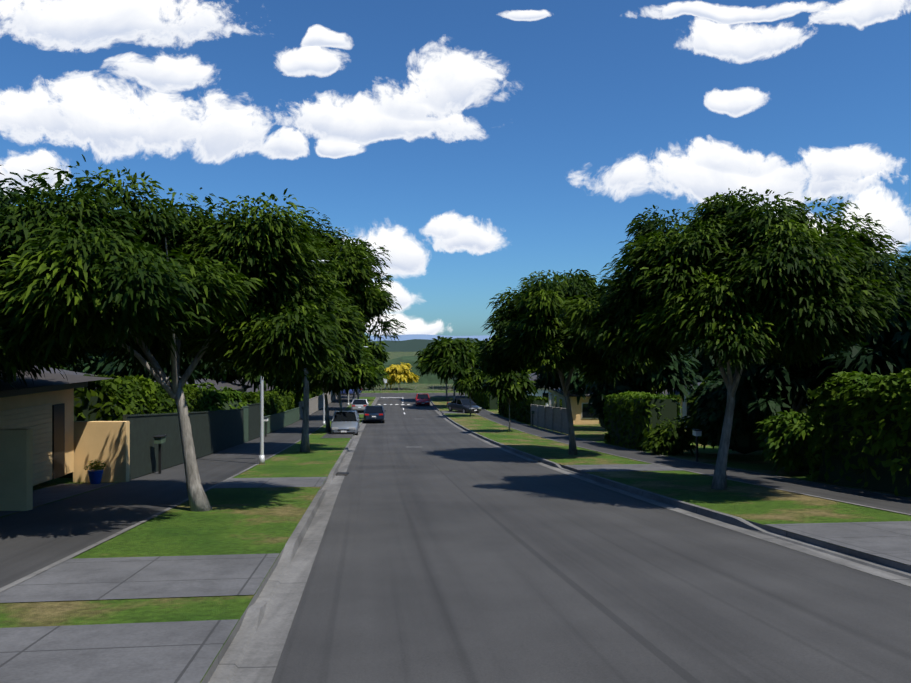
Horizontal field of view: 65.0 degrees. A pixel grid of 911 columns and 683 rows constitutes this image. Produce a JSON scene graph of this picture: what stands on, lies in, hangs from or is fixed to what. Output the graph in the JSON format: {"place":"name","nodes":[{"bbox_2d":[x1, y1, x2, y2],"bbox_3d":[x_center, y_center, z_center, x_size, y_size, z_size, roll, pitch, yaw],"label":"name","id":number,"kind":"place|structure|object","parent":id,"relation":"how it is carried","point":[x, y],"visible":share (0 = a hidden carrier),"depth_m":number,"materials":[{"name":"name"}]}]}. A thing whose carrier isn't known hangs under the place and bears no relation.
{"place":"outdoors","nodes":[
{"label":"outdoors","id":0,"kind":"place"},
{"bbox_2d":[337,393,467,396],"bbox_3d":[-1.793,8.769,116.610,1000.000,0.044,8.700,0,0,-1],"label":"cross road","id":1,"kind":"structure","parent":0,"point":[408,395],"depth_m":116.10,"materials":[{"name":"grey asphalt"}]},
{"bbox_2d":[341,388,361,394],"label":"blue car","id":2,"kind":"object","parent":1,"relation":"on","point":[350,391],"visible":0.17,"depth_m":117.32,"materials":[{"name":"blue paint"}]},
{"bbox_2d":[368,334,491,341],"bbox_3d":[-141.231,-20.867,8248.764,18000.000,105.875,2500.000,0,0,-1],"label":"distant hills","id":3,"kind":"structure","parent":0,"point":[424,336],"depth_m":7230.52,"materials":[{"name":"blue"}]},
{"bbox_2d":[0,0,910,335],"label":"sky","id":4,"kind":"structure","parent":0,"point":[488,145],"materials":[{"name":"blue"}]},
{"bbox_2d":[271,397,910,682],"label":"road","id":5,"kind":"structure","parent":0,"point":[498,565],"depth_m":8.51,"materials":[{"name":"grey asphalt"}]},
{"bbox_2d":[231,397,378,682],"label":"channel","id":6,"kind":"object","parent":5,"relation":"on","point":[260,661],"visible":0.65,"depth_m":7.98,"materials":[{"name":"concrete"}]},
{"bbox_2d":[363,405,385,422],"bbox_3d":[-7.361,6.570,64.895,2.060,1.581,4.340,0,-3,-5],"label":"car","id":7,"kind":"object","parent":5,"relation":"on","point":[374,413],"visible":0.98,"depth_m":63.09,"materials":[{"name":"blue paint"}]},
{"bbox_2d":[378,397,409,413],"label":"road markings","id":8,"kind":"object","parent":5,"relation":"on","point":[395,404],"visible":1,"depth_m":111.58,"materials":[{"name":"paint"}]},
{"bbox_2d":[415,393,430,405],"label":"red car","id":9,"kind":"object","parent":5,"relation":"on","point":[422,399],"visible":0.96,"depth_m":93.77,"materials":[{"name":"red paint"}]},
{"bbox_2d":[355,424,496,468],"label":"road patches","id":10,"kind":"object","parent":5,"relation":"on","point":[409,437],"visible":0.94,"depth_m":36.12,"materials":[{"name":"grey asphalt"}]},
{"bbox_2d":[336,460,539,475],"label":"sump grates","id":11,"kind":"object","parent":5,"relation":"on","point":[342,473],"visible":0.62,"depth_m":24.16,"materials":[{"name":"metal"}]},
{"bbox_2d":[273,352,909,676],"bbox_3d":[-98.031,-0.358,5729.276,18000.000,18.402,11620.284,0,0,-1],"label":"ground","id":12,"kind":"structure","parent":0,"point":[422,387],"depth_m":137.48,"materials":[{"name":"green plant"}]},
{"bbox_2d":[0,397,356,587],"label":"footpath","id":13,"kind":"structure","parent":12,"relation":"on","point":[36,539],"depth_m":15.04,"materials":[{"name":"concrete"}]},
{"bbox_2d":[153,435,166,473],"bbox_3d":[-9.511,3.646,23.014,0.280,1.230,0.440,0,0,-1],"label":"letterbox","id":14,"kind":"object","parent":13,"relation":"on","point":[159,439],"visible":0.91,"depth_m":22.98,"materials":[{"name":"green metal"}]},
{"bbox_2d":[123,408,243,478],"bbox_3d":[-10.652,3.863,30.046,0.179,3.461,18.696,0,0,-7],"label":"green fence","id":15,"kind":"object","parent":13,"relation":"on","point":[216,431],"visible":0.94,"depth_m":25.76,"materials":[{"name":"green metal"}]},
{"bbox_2d":[242,406,248,441],"bbox_3d":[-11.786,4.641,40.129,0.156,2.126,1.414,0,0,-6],"label":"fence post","id":16,"kind":"object","parent":13,"relation":"on","point":[245,423],"visible":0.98,"depth_m":39.89,"materials":[{"name":"metal"}]},
{"bbox_2d":[247,403,259,440],"bbox_3d":[-12.134,4.824,43.374,0.156,2.470,4.928,0,0,-6],"label":"green fence","id":17,"kind":"object","parent":13,"relation":"on","point":[253,421],"visible":0.69,"depth_m":42.42,"materials":[{"name":"green metal"}]},
{"bbox_2d":[264,417,268,436],"bbox_3d":[-12.000,5.409,45.274,0.280,1.230,0.440,0,0,-1],"label":"letterbox","id":18,"kind":"object","parent":13,"relation":"on","point":[265,419],"visible":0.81,"depth_m":45.24,"materials":[{"name":"white metal"}]},
{"bbox_2d":[264,407,299,434],"bbox_3d":[-13.413,6.046,55.852,0.180,2.408,19.976,0,0,-6],"label":"green fence","id":19,"kind":"object","parent":13,"relation":"on","point":[277,421],"visible":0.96,"depth_m":54.37,"materials":[{"name":"green metal"}]},
{"bbox_2d":[299,391,336,419],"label":"wooden fence","id":20,"kind":"object","parent":13,"relation":"on","point":[315,404],"visible":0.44,"depth_m":80.79,"materials":[{"name":"grey wood"}]},
{"bbox_2d":[0,155,369,511],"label":"tree","id":21,"kind":"object","parent":12,"relation":"on","point":[91,264],"visible":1,"depth_m":13.68,"materials":[{"name":"green plant"}]},
{"bbox_2d":[0,397,375,682],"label":"verge","id":22,"kind":"structure","parent":12,"relation":"on","point":[263,520],"depth_m":11.68,"materials":[{"name":"green plant"}]},
{"bbox_2d":[0,165,109,389],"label":"tree","id":23,"kind":"object","parent":22,"relation":"on","point":[8,376],"visible":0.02,"depth_m":13.39,"materials":[{"name":"green plant"}]},
{"bbox_2d":[35,357,75,369],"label":"tree","id":24,"kind":"object","parent":22,"relation":"on","point":[50,366],"depth_m":62.69,"materials":[{"name":"green plant"}]},
{"bbox_2d":[0,483,113,516],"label":"driveway","id":25,"kind":"structure","parent":22,"relation":"on","point":[42,496],"depth_m":18.05,"materials":[{"name":"concrete"}]},
{"bbox_2d":[83,459,105,483],"bbox_3d":[-10.120,3.647,20.100,0.594,0.683,0.570,0,0,-1],"label":"flower pot","id":26,"kind":"object","parent":25,"relation":"on","point":[95,474],"visible":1,"depth_m":19.99,"materials":[{"name":"blue ceramic"}]},
{"bbox_2d":[0,371,129,510],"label":"garage house","id":27,"kind":"structure","parent":22,"relation":"on","point":[44,437],"depth_m":18.92,"materials":[{"name":"beige paint"}]},
{"bbox_2d":[61,361,86,372],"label":"tree","id":28,"kind":"object","parent":22,"relation":"on","point":[70,369],"visible":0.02,"depth_m":79.68,"materials":[{"name":"green plant"}]},
{"bbox_2d":[33,366,119,394],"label":"roof","id":29,"kind":"structure","parent":22,"relation":"on","point":[57,371],"depth_m":34.10,"materials":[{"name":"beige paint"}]},
{"bbox_2d":[68,343,108,373],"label":"tree","id":30,"kind":"object","parent":22,"relation":"on","point":[81,370],"visible":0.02,"depth_m":69.00,"materials":[{"name":"green plant"}]},
{"bbox_2d":[0,619,238,682],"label":"drive","id":31,"kind":"structure","parent":22,"relation":"on","point":[172,652],"depth_m":5.96,"materials":[{"name":"concrete"}]},
{"bbox_2d":[59,373,209,477],"bbox_3d":[-12.014,3.148,27.796,2.547,4.298,12.546,0,0,-6],"label":"hedge","id":32,"kind":"object","parent":22,"relation":"on","point":[98,404],"visible":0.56,"depth_m":23.22,"materials":[{"name":"green plant"}]},
{"bbox_2d":[0,553,279,602],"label":"drive","id":33,"kind":"structure","parent":22,"relation":"on","point":[143,577],"depth_m":8.65,"materials":[{"name":"concrete"}]},
{"bbox_2d":[81,344,234,385],"bbox_3d":[-16.378,1.440,40.001,8.635,8.516,8.252,0,0,-1],"label":"tree","id":34,"kind":"object","parent":22,"relation":"on","point":[102,369],"visible":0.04,"depth_m":38.29,"materials":[{"name":"green plant"}]},
{"bbox_2d":[0,403,350,591],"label":"path edge","id":35,"kind":"structure","parent":22,"relation":"on","point":[16,582],"depth_m":11.24,"materials":[{"name":"concrete"}]},
{"bbox_2d":[154,376,251,392],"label":"roof","id":36,"kind":"structure","parent":22,"relation":"on","point":[235,386],"depth_m":55.13,"materials":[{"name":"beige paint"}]},
{"bbox_2d":[191,382,228,410],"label":"bush","id":37,"kind":"object","parent":22,"relation":"on","point":[212,395],"visible":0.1,"depth_m":37.18,"materials":[{"name":"green plant"}]},
{"bbox_2d":[214,386,249,409],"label":"bush","id":38,"kind":"object","parent":22,"relation":"on","point":[235,398],"visible":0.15,"depth_m":44.12,"materials":[{"name":"green plant"}]},
{"bbox_2d":[204,358,279,391],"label":"tree","id":39,"kind":"object","parent":22,"relation":"on","point":[227,377],"visible":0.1,"depth_m":57.34,"materials":[{"name":"green plant"}]},
{"bbox_2d":[233,378,277,393],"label":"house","id":40,"kind":"structure","parent":22,"relation":"on","point":[252,388],"depth_m":71.93,"materials":[{"name":"tile"}]},
{"bbox_2d":[240,390,294,415],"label":"hedge","id":41,"kind":"object","parent":22,"relation":"on","point":[273,401],"visible":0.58,"depth_m":54.48,"materials":[{"name":"green plant"}]},
{"bbox_2d":[213,477,326,487],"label":"drive","id":42,"kind":"structure","parent":22,"relation":"on","point":[275,482],"depth_m":20.27,"materials":[{"name":"concrete"}]},
{"bbox_2d":[201,434,353,682],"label":"verge skirt","id":43,"kind":"object","parent":22,"relation":"on","point":[213,667],"visible":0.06,"depth_m":6.77,"materials":[{"name":"concrete"}]},
{"bbox_2d":[259,260,326,463],"bbox_3d":[-6.021,0.769,26.774,2.655,7.670,0.300,0,0,-1],"label":"street light","id":44,"kind":"object","parent":22,"relation":"on","point":[261,458],"visible":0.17,"depth_m":26.70,"materials":[{"name":"grey metal"}]},
{"bbox_2d":[282,387,331,408],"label":"hedge","id":45,"kind":"object","parent":22,"relation":"on","point":[297,400],"visible":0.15,"depth_m":69.70,"materials":[{"name":"green plant"}]},
{"bbox_2d":[323,381,324,425],"bbox_3d":[-9.505,3.031,58.319,2.655,7.670,0.300,0,0,-1],"label":"street light","id":46,"kind":"object","parent":22,"relation":"on","point":[323,409],"visible":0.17,"depth_m":58.24,"materials":[{"name":"grey metal"}]},
{"bbox_2d":[272,338,383,431],"bbox_3d":[-9.043,2.505,50.574,7.876,7.921,7.904,0,0,-1],"label":"tree","id":47,"kind":"object","parent":22,"relation":"on","point":[353,373],"visible":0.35,"depth_m":49.23,"materials":[{"name":"green plant"}]},
{"bbox_2d":[321,431,352,437],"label":"drive","id":48,"kind":"structure","parent":22,"relation":"on","point":[328,435],"depth_m":46.20,"materials":[{"name":"concrete"}]},
{"bbox_2d":[329,409,359,434],"bbox_3d":[-7.666,5.585,49.802,2.060,1.534,4.540,0,4,-6],"label":"silver car","id":49,"kind":"object","parent":48,"relation":"on","point":[345,421],"visible":0.9,"depth_m":48.62,"materials":[{"name":"grey paint"}]},
{"bbox_2d":[310,348,384,409],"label":"tree","id":50,"kind":"object","parent":22,"relation":"on","point":[368,355],"depth_m":67.73,"materials":[{"name":"green plant"}]},
{"bbox_2d":[349,358,390,400],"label":"tree","id":51,"kind":"object","parent":22,"relation":"on","point":[383,372],"depth_m":84.49,"materials":[{"name":"green plant"}]},
{"bbox_2d":[357,349,384,398],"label":"tree","id":52,"kind":"object","parent":22,"relation":"on","point":[381,366],"visible":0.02,"depth_m":100.98,"materials":[{"name":"green plant"}]},
{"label":"drive","id":53,"kind":"structure","parent":22,"relation":"on","visible":0},
{"bbox_2d":[351,399,369,410],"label":"white car","id":54,"kind":"object","parent":53,"relation":"on","point":[358,404],"visible":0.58,"depth_m":77.99,"materials":[{"name":"grey paint"}]},
{"bbox_2d":[208,397,376,682],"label":"kerb","id":55,"kind":"structure","parent":12,"relation":"on","point":[228,666],"depth_m":8.23,"materials":[{"name":"concrete"}]},
{"bbox_2d":[293,210,406,451],"bbox_3d":[-6.958,-0.408,33.309,8.517,11.193,8.108,0,0,-37],"label":"tree","id":56,"kind":"object","parent":12,"relation":"on","point":[371,299],"visible":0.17,"depth_m":32.54,"materials":[{"name":"green plant"}]},
{"bbox_2d":[361,335,389,389],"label":"tree","id":57,"kind":"object","parent":12,"relation":"on","point":[379,353],"visible":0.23,"depth_m":129.99,"materials":[{"name":"green plant"}]},
{"bbox_2d":[361,385,406,390],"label":"field fence","id":58,"kind":"object","parent":12,"relation":"on","point":[381,388],"visible":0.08,"depth_m":124.78,"materials":[{"name":"grey wood"}]},
{"bbox_2d":[359,393,420,393],"bbox_3d":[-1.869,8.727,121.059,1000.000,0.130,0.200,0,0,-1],"label":"kerb","id":59,"kind":"structure","parent":12,"relation":"on","point":[389,393],"depth_m":120.80,"materials":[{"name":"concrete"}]},
{"bbox_2d":[383,362,418,389],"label":"yellow tree","id":60,"kind":"object","parent":12,"relation":"on","point":[397,374],"visible":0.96,"depth_m":131.12,"materials":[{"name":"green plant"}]},
{"bbox_2d":[362,391,460,392],"bbox_3d":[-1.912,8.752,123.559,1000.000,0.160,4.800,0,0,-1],"label":"berm","id":61,"kind":"structure","parent":12,"relation":"on","point":[409,392],"depth_m":121.61,"materials":[{"name":"green plant"}]},
{"bbox_2d":[369,338,479,351],"bbox_3d":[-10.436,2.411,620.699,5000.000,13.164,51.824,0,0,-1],"label":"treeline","id":62,"kind":"object","parent":12,"relation":"on","point":[414,345],"visible":0.08,"depth_m":619.36,"materials":[{"name":"green plant"}]},
{"bbox_2d":[383,356,516,383],"bbox_3d":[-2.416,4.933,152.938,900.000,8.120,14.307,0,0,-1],"label":"field hedge line","id":63,"kind":"object","parent":12,"relation":"on","point":[425,378],"visible":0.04,"depth_m":151.07,"materials":[{"name":"green plant"}]},
{"bbox_2d":[517,361,537,373],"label":"tree","id":64,"kind":"object","parent":12,"relation":"on","point":[528,369],"visible":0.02,"depth_m":125.95,"materials":[{"name":"green plant"}]},
{"bbox_2d":[429,397,910,578],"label":"kerb","id":65,"kind":"structure","parent":12,"relation":"on","point":[722,517],"depth_m":15.01,"materials":[{"name":"concrete"}]},
{"bbox_2d":[430,401,910,586],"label":"channel","id":66,"kind":"object","parent":12,"relation":"on","point":[866,569],"visible":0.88,"depth_m":12.88,"materials":[{"name":"concrete"}]},
{"bbox_2d":[430,397,910,565],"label":"verge","id":67,"kind":"structure","parent":12,"relation":"on","point":[757,504],"depth_m":20.74,"materials":[{"name":"green plant"}]},
{"bbox_2d":[414,337,474,400],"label":"tree","id":68,"kind":"object","parent":67,"relation":"on","point":[419,361],"visible":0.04,"depth_m":102.80,"materials":[{"name":"green plant"}]},
{"bbox_2d":[420,336,483,399],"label":"tree","id":69,"kind":"object","parent":67,"relation":"on","point":[446,359],"visible":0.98,"depth_m":85.98,"materials":[{"name":"green plant"}]},
{"bbox_2d":[441,411,473,412],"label":"drive","id":70,"kind":"structure","parent":67,"relation":"on","point":[454,412],"depth_m":78.69,"materials":[{"name":"concrete"}]},
{"bbox_2d":[447,398,480,412],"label":"grey car","id":71,"kind":"object","parent":70,"relation":"on","point":[462,405],"visible":0.92,"depth_m":78.75,"materials":[{"name":"grey paint"}]},
{"bbox_2d":[452,366,487,415],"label":"tree","id":72,"kind":"object","parent":67,"relation":"on","point":[467,381],"visible":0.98,"depth_m":70.86,"materials":[{"name":"green plant"}]},
{"bbox_2d":[461,337,486,347],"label":"tree","id":73,"kind":"object","parent":67,"relation":"on","point":[478,342],"visible":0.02,"depth_m":109.21,"materials":[{"name":"green plant"}]},
{"bbox_2d":[467,391,498,409],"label":"hedge","id":74,"kind":"object","parent":67,"relation":"on","point":[485,401],"visible":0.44,"depth_m":86.45,"materials":[{"name":"green plant"}]},
{"bbox_2d":[479,370,537,431],"bbox_3d":[3.774,3.800,50.237,4.204,5.171,3.845,0,0,-1],"label":"tree","id":75,"kind":"object","parent":67,"relation":"on","point":[517,387],"visible":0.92,"depth_m":49.43,"materials":[{"name":"green plant"}]},
{"bbox_2d":[498,395,548,424],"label":"hedge","id":76,"kind":"object","parent":67,"relation":"on","point":[520,413],"visible":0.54,"depth_m":62.82,"materials":[{"name":"green plant"}]},
{"bbox_2d":[528,373,547,405],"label":"house","id":77,"kind":"structure","parent":67,"relation":"on","point":[540,393],"depth_m":86.66,"materials":[{"name":"tile"}]},
{"bbox_2d":[531,404,571,433],"bbox_3d":[6.801,5.566,51.999,0.165,2.502,12.352,0,0,-6],"label":"wooden fence","id":78,"kind":"object","parent":67,"relation":"on","point":[551,418],"visible":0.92,"depth_m":51.61,"materials":[{"name":"grey wood"}]},
{"bbox_2d":[472,269,651,454],"bbox_3d":[4.910,0.914,31.359,7.875,8.175,9.364,0,0,-1],"label":"tree","id":79,"kind":"object","parent":67,"relation":"on","point":[527,327],"visible":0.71,"depth_m":28.91,"materials":[{"name":"green plant"}]},
{"bbox_2d":[531,361,593,404],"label":"tree","id":80,"kind":"object","parent":67,"relation":"on","point":[551,382],"visible":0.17,"depth_m":60.77,"materials":[{"name":"green plant"}]},
{"bbox_2d":[544,385,681,423],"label":"house","id":81,"kind":"structure","parent":67,"relation":"on","point":[580,411],"depth_m":59.67,"materials":[{"name":"beige paint"}]},
{"bbox_2d":[587,385,646,423],"bbox_3d":[10.275,3.693,44.356,3.606,4.666,3.863,0,0,-16],"label":"dark shrub","id":82,"kind":"object","parent":67,"relation":"on","point":[591,411],"depth_m":44.92,"materials":[{"name":"green plant"}]},
{"bbox_2d":[588,379,650,428],"bbox_3d":[9.435,3.458,41.454,3.917,4.286,3.817,0,0,-43],"label":"dark shrub","id":83,"kind":"object","parent":67,"relation":"on","point":[597,399],"visible":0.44,"depth_m":40.58,"materials":[{"name":"green plant"}]},
{"bbox_2d":[565,464,679,471],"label":"drive","id":84,"kind":"structure","parent":67,"relation":"on","point":[621,467],"depth_m":24.97,"materials":[{"name":"concrete"}]},
{"bbox_2d":[576,365,673,395],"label":"tree","id":85,"kind":"object","parent":67,"relation":"on","point":[592,383],"visible":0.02,"depth_m":51.08,"materials":[{"name":"green plant"}]},
{"bbox_2d":[602,391,681,451],"bbox_3d":[9.213,4.025,35.921,2.089,3.348,6.489,0,0,-6],"label":"clipped hedge","id":86,"kind":"object","parent":67,"relation":"on","point":[630,419],"visible":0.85,"depth_m":34.55,"materials":[{"name":"green plant"}]},
{"bbox_2d":[593,345,703,401],"bbox_3d":[11.046,1.673,41.883,6.574,8.334,6.895,0,0,-1],"label":"tree","id":87,"kind":"object","parent":67,"relation":"on","point":[677,376],"visible":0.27,"depth_m":40.00,"materials":[{"name":"green plant"}]},
{"bbox_2d":[640,417,695,454],"bbox_3d":[9.403,4.338,31.325,2.432,2.101,2.103,0,0,23],"label":"shrub","id":88,"kind":"object","parent":67,"relation":"on","point":[669,438],"visible":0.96,"depth_m":30.83,"materials":[{"name":"green plant"}]},
{"bbox_2d":[440,411,910,572],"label":"verge skirt","id":89,"kind":"object","parent":67,"relation":"on","point":[885,562],"visible":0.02,"depth_m":10.87,"materials":[{"name":"concrete"}]},
{"bbox_2d":[452,397,910,514],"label":"path edge","id":90,"kind":"object","parent":67,"relation":"on","point":[727,478],"visible":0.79,"depth_m":20.02,"materials":[{"name":"concrete"}]},
{"bbox_2d":[465,397,910,498],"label":"path edge","id":91,"kind":"object","parent":67,"relation":"on","point":[726,467],"visible":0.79,"depth_m":23.91,"materials":[{"name":"concrete"}]},
{"bbox_2d":[677,370,729,449],"bbox_3d":[11.582,2.938,30.774,4.210,3.653,4.204,0,0,-1],"label":"dark shrub","id":92,"kind":"object","parent":67,"relation":"on","point":[691,422],"visible":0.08,"depth_m":30.30,"materials":[{"name":"green plant"}]},
{"bbox_2d":[683,345,725,382],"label":"tree","id":93,"kind":"object","parent":67,"relation":"on","point":[706,368],"visible":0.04,"depth_m":58.48,"materials":[{"name":"green plant"}]},
{"bbox_2d":[688,363,808,453],"bbox_3d":[11.374,2.566,27.406,4.481,3.607,4.502,0,0,-1],"label":"dark shrub","id":94,"kind":"object","parent":67,"relation":"on","point":[710,394],"visible":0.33,"depth_m":26.66,"materials":[{"name":"green plant"}]},
{"bbox_2d":[682,382,819,426],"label":"house","id":95,"kind":"structure","parent":67,"relation":"on","point":[685,411],"depth_m":45.47,"materials":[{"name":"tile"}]},
{"bbox_2d":[723,359,828,416],"bbox_3d":[15.495,1.156,30.949,8.728,7.630,8.720,0,0,-1],"label":"tree","id":96,"kind":"object","parent":67,"relation":"on","point":[810,402],"depth_m":28.20,"materials":[{"name":"green plant"}]},
{"bbox_2d":[721,338,865,468],"bbox_3d":[11.787,1.397,24.649,5.050,6.165,4.331,0,0,13],"label":"tree","id":97,"kind":"object","parent":67,"relation":"on","point":[761,389],"visible":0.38,"depth_m":23.83,"materials":[{"name":"green plant"}]},
{"bbox_2d":[765,521,910,564],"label":"drive","id":98,"kind":"structure","parent":67,"relation":"on","point":[890,540],"depth_m":11.62,"materials":[{"name":"concrete"}]},
{"bbox_2d":[804,368,910,496],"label":"hedge","id":99,"kind":"object","parent":67,"relation":"on","point":[866,440],"visible":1,"depth_m":18.62,"materials":[{"name":"green plant"}]},
{"bbox_2d":[817,257,910,395],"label":"tree","id":100,"kind":"object","parent":67,"relation":"on","point":[890,352],"visible":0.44,"depth_m":21.77,"materials":[{"name":"green plant"}]},
{"bbox_2d":[455,397,910,513],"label":"footpath","id":101,"kind":"structure","parent":12,"relation":"on","point":[893,503],"depth_m":21.82,"materials":[{"name":"concrete"}]},
{"bbox_2d":[691,429,702,461],"bbox_3d":[9.335,4.021,27.637,0.280,1.230,0.440,0,0,-1],"label":"letterbox","id":102,"kind":"object","parent":101,"relation":"on","point":[696,432],"visible":0.95,"depth_m":27.60,"materials":[{"name":"black"}]},
{"bbox_2d":[557,186,910,489],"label":"tree","id":103,"kind":"object","parent":12,"relation":"on","point":[734,280],"visible":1,"depth_m":16.20,"materials":[{"name":"green plant"}]},
{"bbox_2d":[753,409,824,474],"bbox_3d":[11.227,3.305,22.881,3.312,2.300,3.547,0,0,-1],"label":"bright bush","id":104,"kind":"object","parent":12,"relation":"on","point":[784,443],"visible":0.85,"depth_m":22.13,"materials":[{"name":"green plant"}]}
]}

